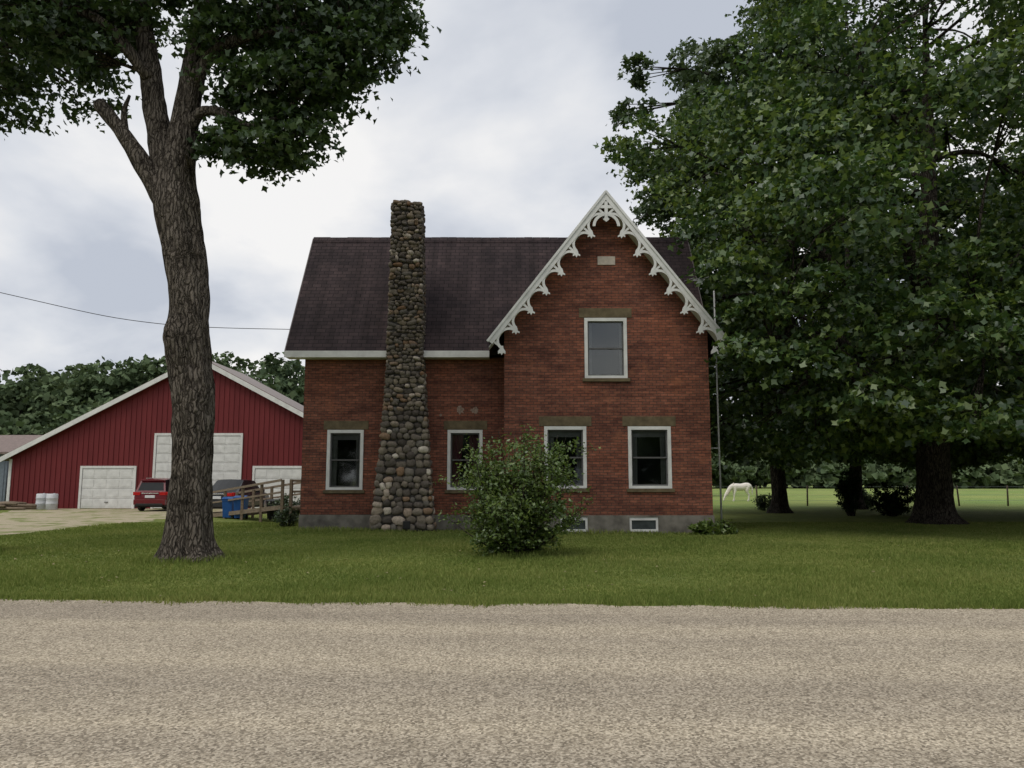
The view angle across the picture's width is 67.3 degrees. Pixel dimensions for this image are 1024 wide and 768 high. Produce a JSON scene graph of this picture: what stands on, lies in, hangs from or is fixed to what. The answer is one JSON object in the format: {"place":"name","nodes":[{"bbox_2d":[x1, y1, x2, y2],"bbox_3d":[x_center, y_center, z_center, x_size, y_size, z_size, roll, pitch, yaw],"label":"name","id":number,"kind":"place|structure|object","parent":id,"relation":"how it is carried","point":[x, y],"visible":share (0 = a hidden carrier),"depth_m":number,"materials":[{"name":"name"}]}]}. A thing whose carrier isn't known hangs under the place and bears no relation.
{"place":"outdoors","nodes":[
{"label":"outdoors","id":0,"kind":"place"},
{"bbox_2d":[0,508,250,534],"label":"gravel driveway","id":1,"kind":"structure","parent":0,"point":[21,521],"depth_m":33.59,"materials":[{"name":"beige gravel"}]},
{"bbox_2d":[35,493,45,509],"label":"white barrel","id":2,"kind":"object","parent":1,"relation":"on","point":[40,503],"visible":0.78,"depth_m":42.88,"materials":[{"name":"plastic"}]},
{"bbox_2d":[45,493,57,509],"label":"white barrel","id":3,"kind":"object","parent":1,"relation":"on","point":[51,501],"visible":1,"depth_m":42.59,"materials":[{"name":"plastic"}]},
{"bbox_2d":[133,478,169,510],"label":"red suv","id":4,"kind":"object","parent":1,"relation":"on","point":[150,492],"visible":0.62,"depth_m":40.32,"materials":[{"name":"paint"}]},
{"bbox_2d":[213,479,268,508],"bbox_3d":[-14.353,5.816,40.158,2.240,1.670,4.700,-1,-7,6],"label":"dark sedan","id":5,"kind":"object","parent":1,"relation":"on","point":[223,484],"visible":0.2,"depth_m":39.11,"materials":[{"name":"paint"}]},
{"bbox_2d":[403,521,409,528],"bbox_3d":[-3.310,4.429,24.187,0.220,0.240,0.100,0,-7,0],"label":"chimney cleanout","id":6,"kind":"object","parent":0,"point":[406,524],"visible":1,"depth_m":24.14,"materials":[{"name":"black metal"}]},
{"bbox_2d":[0,599,1023,767],"bbox_3d":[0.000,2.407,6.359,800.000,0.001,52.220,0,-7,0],"label":"road","id":7,"kind":"structure","parent":0,"point":[118,684],"depth_m":6.01,"materials":[{"name":"grey gravel"}]},
{"bbox_2d":[0,484,1023,608],"bbox_3d":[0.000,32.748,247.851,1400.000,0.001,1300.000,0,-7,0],"label":"ground","id":8,"kind":"structure","parent":0,"point":[743,509],"depth_m":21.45,"materials":[{"name":"green plant"}]},
{"bbox_2d":[0,501,36,509],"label":"log pile","id":9,"kind":"object","parent":8,"relation":"on","point":[9,505],"visible":0.98,"depth_m":42.21,"materials":[{"name":"brown wood"}]},
{"bbox_2d":[0,435,41,501],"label":"grey shed","id":10,"kind":"structure","parent":8,"relation":"on","point":[9,443],"depth_m":48.32,"materials":[{"name":"grey metal"}]},
{"bbox_2d":[0,0,141,139],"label":"maple tree","id":11,"kind":"object","parent":8,"relation":"on","point":[17,79],"visible":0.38,"depth_m":20.85,"materials":[{"name":"green plant"}]},
{"bbox_2d":[0,361,303,508],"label":"red barn","id":12,"kind":"structure","parent":8,"relation":"on","point":[111,454],"depth_m":44.84,"materials":[{"name":"metal"}]},
{"bbox_2d":[77,466,136,508],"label":"garage door","id":13,"kind":"structure","parent":12,"relation":"in","point":[99,488],"depth_m":44.54,"materials":[{"name":"white paint"}]},
{"bbox_2d":[150,433,242,508],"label":"garage door","id":14,"kind":"structure","parent":12,"relation":"in","point":[228,447],"depth_m":44.76,"materials":[{"name":"white paint"}]},
{"bbox_2d":[251,466,301,507],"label":"garage door","id":15,"kind":"structure","parent":12,"relation":"in","point":[259,475],"depth_m":44.61,"materials":[{"name":"white paint"}]},
{"bbox_2d":[0,0,441,562],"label":"maple tree","id":16,"kind":"object","parent":8,"relation":"on","point":[318,75],"visible":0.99,"depth_m":16.29,"materials":[{"name":"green plant"}]},
{"bbox_2d":[222,497,234,518],"bbox_3d":[-12.000,5.249,32.639,0.475,0.920,0.570,0,-7,0],"label":"recycling bin","id":17,"kind":"object","parent":8,"relation":"on","point":[227,506],"visible":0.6,"depth_m":32.41,"materials":[{"name":"blue plastic"}]},
{"bbox_2d":[233,496,248,518],"bbox_3d":[-11.350,5.170,32.248,0.518,0.980,0.620,0,-7,0],"label":"recycling bin","id":18,"kind":"object","parent":8,"relation":"on","point":[237,504],"visible":0.62,"depth_m":32.01,"materials":[{"name":"blue plastic"}]},
{"bbox_2d":[213,479,300,523],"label":"wooden ramp","id":19,"kind":"structure","parent":8,"relation":"on","point":[253,510],"depth_m":30.64,"materials":[{"name":"brown wood"}]},
{"bbox_2d":[265,499,279,519],"bbox_3d":[-9.750,5.147,31.547,0.540,0.850,0.646,0,-7,0],"label":"trash can","id":20,"kind":"object","parent":8,"relation":"on","point":[270,515],"visible":0.4,"depth_m":31.28,"materials":[{"name":"black plastic"}]},
{"bbox_2d":[268,493,299,518],"bbox_3d":[-9.067,4.958,31.105,1.647,1.156,1.397,5,-9,-33],"label":"shrub","id":21,"kind":"object","parent":8,"relation":"on","point":[286,502],"visible":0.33,"depth_m":30.88,"materials":[{"name":"green plant"}]},
{"bbox_2d":[270,507,298,526],"bbox_3d":[-7.902,4.614,26.799,0.984,0.763,1.077,-4,-8,28],"label":"shrub","id":22,"kind":"object","parent":8,"relation":"on","point":[283,519],"visible":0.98,"depth_m":26.68,"materials":[{"name":"green plant"}]},
{"bbox_2d":[0,351,720,460],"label":"distant treeline","id":23,"kind":"object","parent":8,"relation":"on","point":[43,401],"visible":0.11,"depth_m":92.91,"materials":[{"name":"green plant"}]},
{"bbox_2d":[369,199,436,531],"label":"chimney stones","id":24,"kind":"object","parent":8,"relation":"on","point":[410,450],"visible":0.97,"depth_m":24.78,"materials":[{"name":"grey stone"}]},
{"bbox_2d":[376,205,430,531],"bbox_3d":[-3.490,-0.598,25.408,1.900,10.720,0.930,0,-7,0],"label":"chimney","id":25,"kind":"object","parent":8,"relation":"on","point":[390,427],"visible":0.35,"depth_m":24.78,"materials":[{"name":"grey stone"}]},
{"bbox_2d":[298,515,714,533],"bbox_3d":[-0.370,4.745,26.752,13.080,0.652,6.730,0,-7,0],"label":"foundation","id":26,"kind":"object","parent":8,"relation":"on","point":[672,523],"visible":0.34,"depth_m":23.45,"materials":[{"name":"concrete"}]},
{"bbox_2d":[300,358,503,514],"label":"wing front wall","id":27,"kind":"structure","parent":26,"relation":"on","point":[343,389],"depth_m":25.39,"materials":[{"name":"brick"}]},
{"bbox_2d":[326,430,363,489],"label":"window","id":28,"kind":"structure","parent":27,"relation":"attached to","point":[344,464],"depth_m":25.42,"materials":[{"name":"white paint"}]},
{"bbox_2d":[439,406,478,415],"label":"mortar smears","id":29,"kind":"object","parent":27,"relation":"attached to","point":[460,409],"visible":1,"depth_m":25.39,"materials":[{"name":"grey concrete"}]},
{"bbox_2d":[447,430,482,489],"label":"window","id":30,"kind":"structure","parent":27,"relation":"attached to","point":[456,442],"depth_m":25.38,"materials":[{"name":"white paint"}]},
{"bbox_2d":[560,517,587,531],"bbox_3d":[1.890,4.280,23.480,0.834,0.434,0.060,0,-7,0],"label":"basement window","id":31,"kind":"structure","parent":26,"relation":"attached to","point":[583,526],"depth_m":23.47,"materials":[{"name":"white paint"}]},
{"bbox_2d":[629,517,657,531],"bbox_3d":[4.020,4.280,23.480,0.874,0.434,0.060,0,-7,0],"label":"basement window","id":32,"kind":"structure","parent":26,"relation":"attached to","point":[646,524],"depth_m":23.47,"materials":[{"name":"white paint"}]},
{"bbox_2d":[433,424,600,556],"bbox_3d":[0.085,2.293,16.859,3.612,2.895,3.501,0,-7,0],"label":"lilac shrub","id":33,"kind":"object","parent":8,"relation":"on","point":[512,518],"visible":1,"depth_m":16.24,"materials":[{"name":"green plant"}]},
{"bbox_2d":[686,517,725,534],"bbox_3d":[5.707,4.302,22.924,1.107,0.662,1.000,6,-9,-40],"label":"hosta plant","id":34,"kind":"object","parent":8,"relation":"on","point":[703,527],"visible":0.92,"depth_m":22.78,"materials":[{"name":"green plant"}]},
{"bbox_2d":[685,273,747,523],"bbox_3d":[6.570,0.537,24.242,1.585,8.178,1.314,3,-8,-21],"label":"tv antenna","id":35,"kind":"object","parent":8,"relation":"on","point":[721,516],"visible":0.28,"depth_m":24.20,"materials":[{"name":"metal"}]},
{"bbox_2d":[712,519,737,533],"bbox_3d":[6.391,4.333,23.198,0.789,0.609,0.974,-3,-8,26],"label":"hosta plant","id":36,"kind":"object","parent":8,"relation":"on","point":[728,528],"visible":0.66,"depth_m":23.12,"materials":[{"name":"green plant"}]},
{"bbox_2d":[723,483,752,500],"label":"white horse","id":37,"kind":"object","parent":8,"relation":"on","point":[734,487],"visible":0.94,"depth_m":60.22},
{"bbox_2d":[751,493,771,510],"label":"shrub","id":38,"kind":"object","parent":8,"relation":"on","point":[763,502],"visible":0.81,"depth_m":41.38,"materials":[{"name":"green plant"}]},
{"bbox_2d":[603,0,944,512],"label":"oak tree","id":39,"kind":"object","parent":8,"relation":"on","point":[709,57],"visible":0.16,"depth_m":38.30,"materials":[{"name":"green plant"}]},
{"bbox_2d":[593,0,1023,524],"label":"sugar maple tree","id":40,"kind":"object","parent":8,"relation":"on","point":[931,416],"visible":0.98,"depth_m":23.04,"materials":[{"name":"green plant"}]},
{"bbox_2d":[833,468,865,515],"bbox_3d":[15.520,4.905,35.324,1.298,2.308,1.316,4,-8,-28],"label":"yew shrub","id":41,"kind":"object","parent":8,"relation":"on","point":[848,493],"visible":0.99,"depth_m":35.09,"materials":[{"name":"green plant"}]},
{"bbox_2d":[751,188,957,509],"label":"maple tree","id":42,"kind":"object","parent":8,"relation":"on","point":[856,467],"visible":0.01,"depth_m":43.21,"materials":[{"name":"green plant"}]},
{"bbox_2d":[711,404,1023,488],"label":"distant treeline","id":43,"kind":"object","parent":8,"relation":"on","point":[1002,476],"visible":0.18,"depth_m":155.42,"materials":[{"name":"green plant"}]},
{"bbox_2d":[713,485,1023,505],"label":"pasture fence","id":44,"kind":"object","parent":8,"relation":"on","point":[807,500],"visible":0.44,"depth_m":48.92,"materials":[{"name":"brown wood"}]},
{"bbox_2d":[862,487,881,507],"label":"shrub","id":45,"kind":"object","parent":8,"relation":"on","point":[867,497],"visible":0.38,"depth_m":46.21,"materials":[{"name":"green plant"}]},
{"bbox_2d":[864,479,915,515],"bbox_3d":[17.346,5.174,34.936,2.236,1.680,2.586,6,-9,-40],"label":"yew shrub","id":46,"kind":"object","parent":8,"relation":"on","point":[889,504],"visible":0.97,"depth_m":34.70,"materials":[{"name":"green plant"}]},
{"bbox_2d":[898,103,1023,464],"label":"maple tree","id":47,"kind":"object","parent":8,"relation":"on","point":[1002,181],"visible":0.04,"depth_m":37.61,"materials":[{"name":"green plant"}]},
{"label":"side walls","id":48,"kind":"object","parent":8,"relation":"on","visible":0},
{"bbox_2d":[285,238,711,357],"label":"roof","id":49,"kind":"structure","parent":48,"relation":"on","point":[475,291],"depth_m":27.00,"materials":[{"name":"black"}]},
{"bbox_2d":[313,237,687,241],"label":"ridge caps","id":50,"kind":"object","parent":49,"relation":"attached to","point":[462,239],"visible":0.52,"depth_m":28.73,"materials":[{"name":"black"}]},
{"bbox_2d":[284,203,726,358],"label":"fascia and soffit","id":51,"kind":"structure","parent":49,"relation":"attached to","point":[381,354],"depth_m":25.13,"materials":[{"name":"white paint"}]},
{"bbox_3d":[-26.000,-1.066,20.795,2.200,10.500,0.340,0,-7,0],"label":"utility pole","id":52,"kind":"object","parent":8,"relation":"on","visible":0},
{"bbox_2d":[0,292,289,329],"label":"service wire","id":53,"kind":"object","parent":52,"relation":"attached to","point":[131,320],"visible":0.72,"depth_m":25.64,"materials":[{"name":"black rubber"}]},
{"bbox_2d":[0,0,1023,415],"label":"sky","id":54,"kind":"structure","parent":0,"point":[497,131],"materials":[{"name":"white"}]},
{"bbox_2d":[597,256,614,264],"bbox_3d":[3.000,-3.920,24.474,0.560,0.280,0.050,0,-7,0],"label":"date plaque","id":55,"kind":"object","parent":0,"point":[605,260],"visible":1,"depth_m":24.45,"materials":[{"name":"stone"}]},
{"bbox_2d":[504,209,712,514],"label":"gable front wall","id":56,"kind":"structure","parent":0,"point":[667,364],"depth_m":24.01,"materials":[{"name":"red brick"}]},
{"bbox_2d":[323,308,675,492],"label":"lintels and sills","id":57,"kind":"object","parent":56,"relation":"attached to","point":[564,420],"visible":0.86,"depth_m":24.23,"materials":[{"name":"stone"}]},
{"bbox_2d":[544,426,586,488],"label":"window","id":58,"kind":"structure","parent":56,"relation":"attached to","point":[562,433],"depth_m":23.91,"materials":[{"name":"white paint"}]},
{"bbox_2d":[584,318,627,377],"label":"window","id":59,"kind":"structure","parent":56,"relation":"attached to","point":[605,330],"depth_m":24.43,"materials":[{"name":"white paint"}]},
{"bbox_2d":[489,331,726,357],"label":"gable roof","id":60,"kind":"structure","parent":56,"relation":"on","point":[709,338],"depth_m":24.81,"materials":[{"name":"black"}]},
{"bbox_2d":[486,190,724,354],"bbox_3d":[2.950,-3.491,23.879,7.469,5.255,0.085,0,-7,0],"label":"gingerbread bargeboard","id":61,"kind":"object","parent":60,"relation":"attached to","point":[606,198],"visible":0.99,"depth_m":23.88,"materials":[{"name":"white paint"}]},
{"bbox_2d":[628,426,671,488],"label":"window","id":62,"kind":"structure","parent":56,"relation":"attached to","point":[649,459],"depth_m":23.96,"materials":[{"name":"white paint"}]}
]}

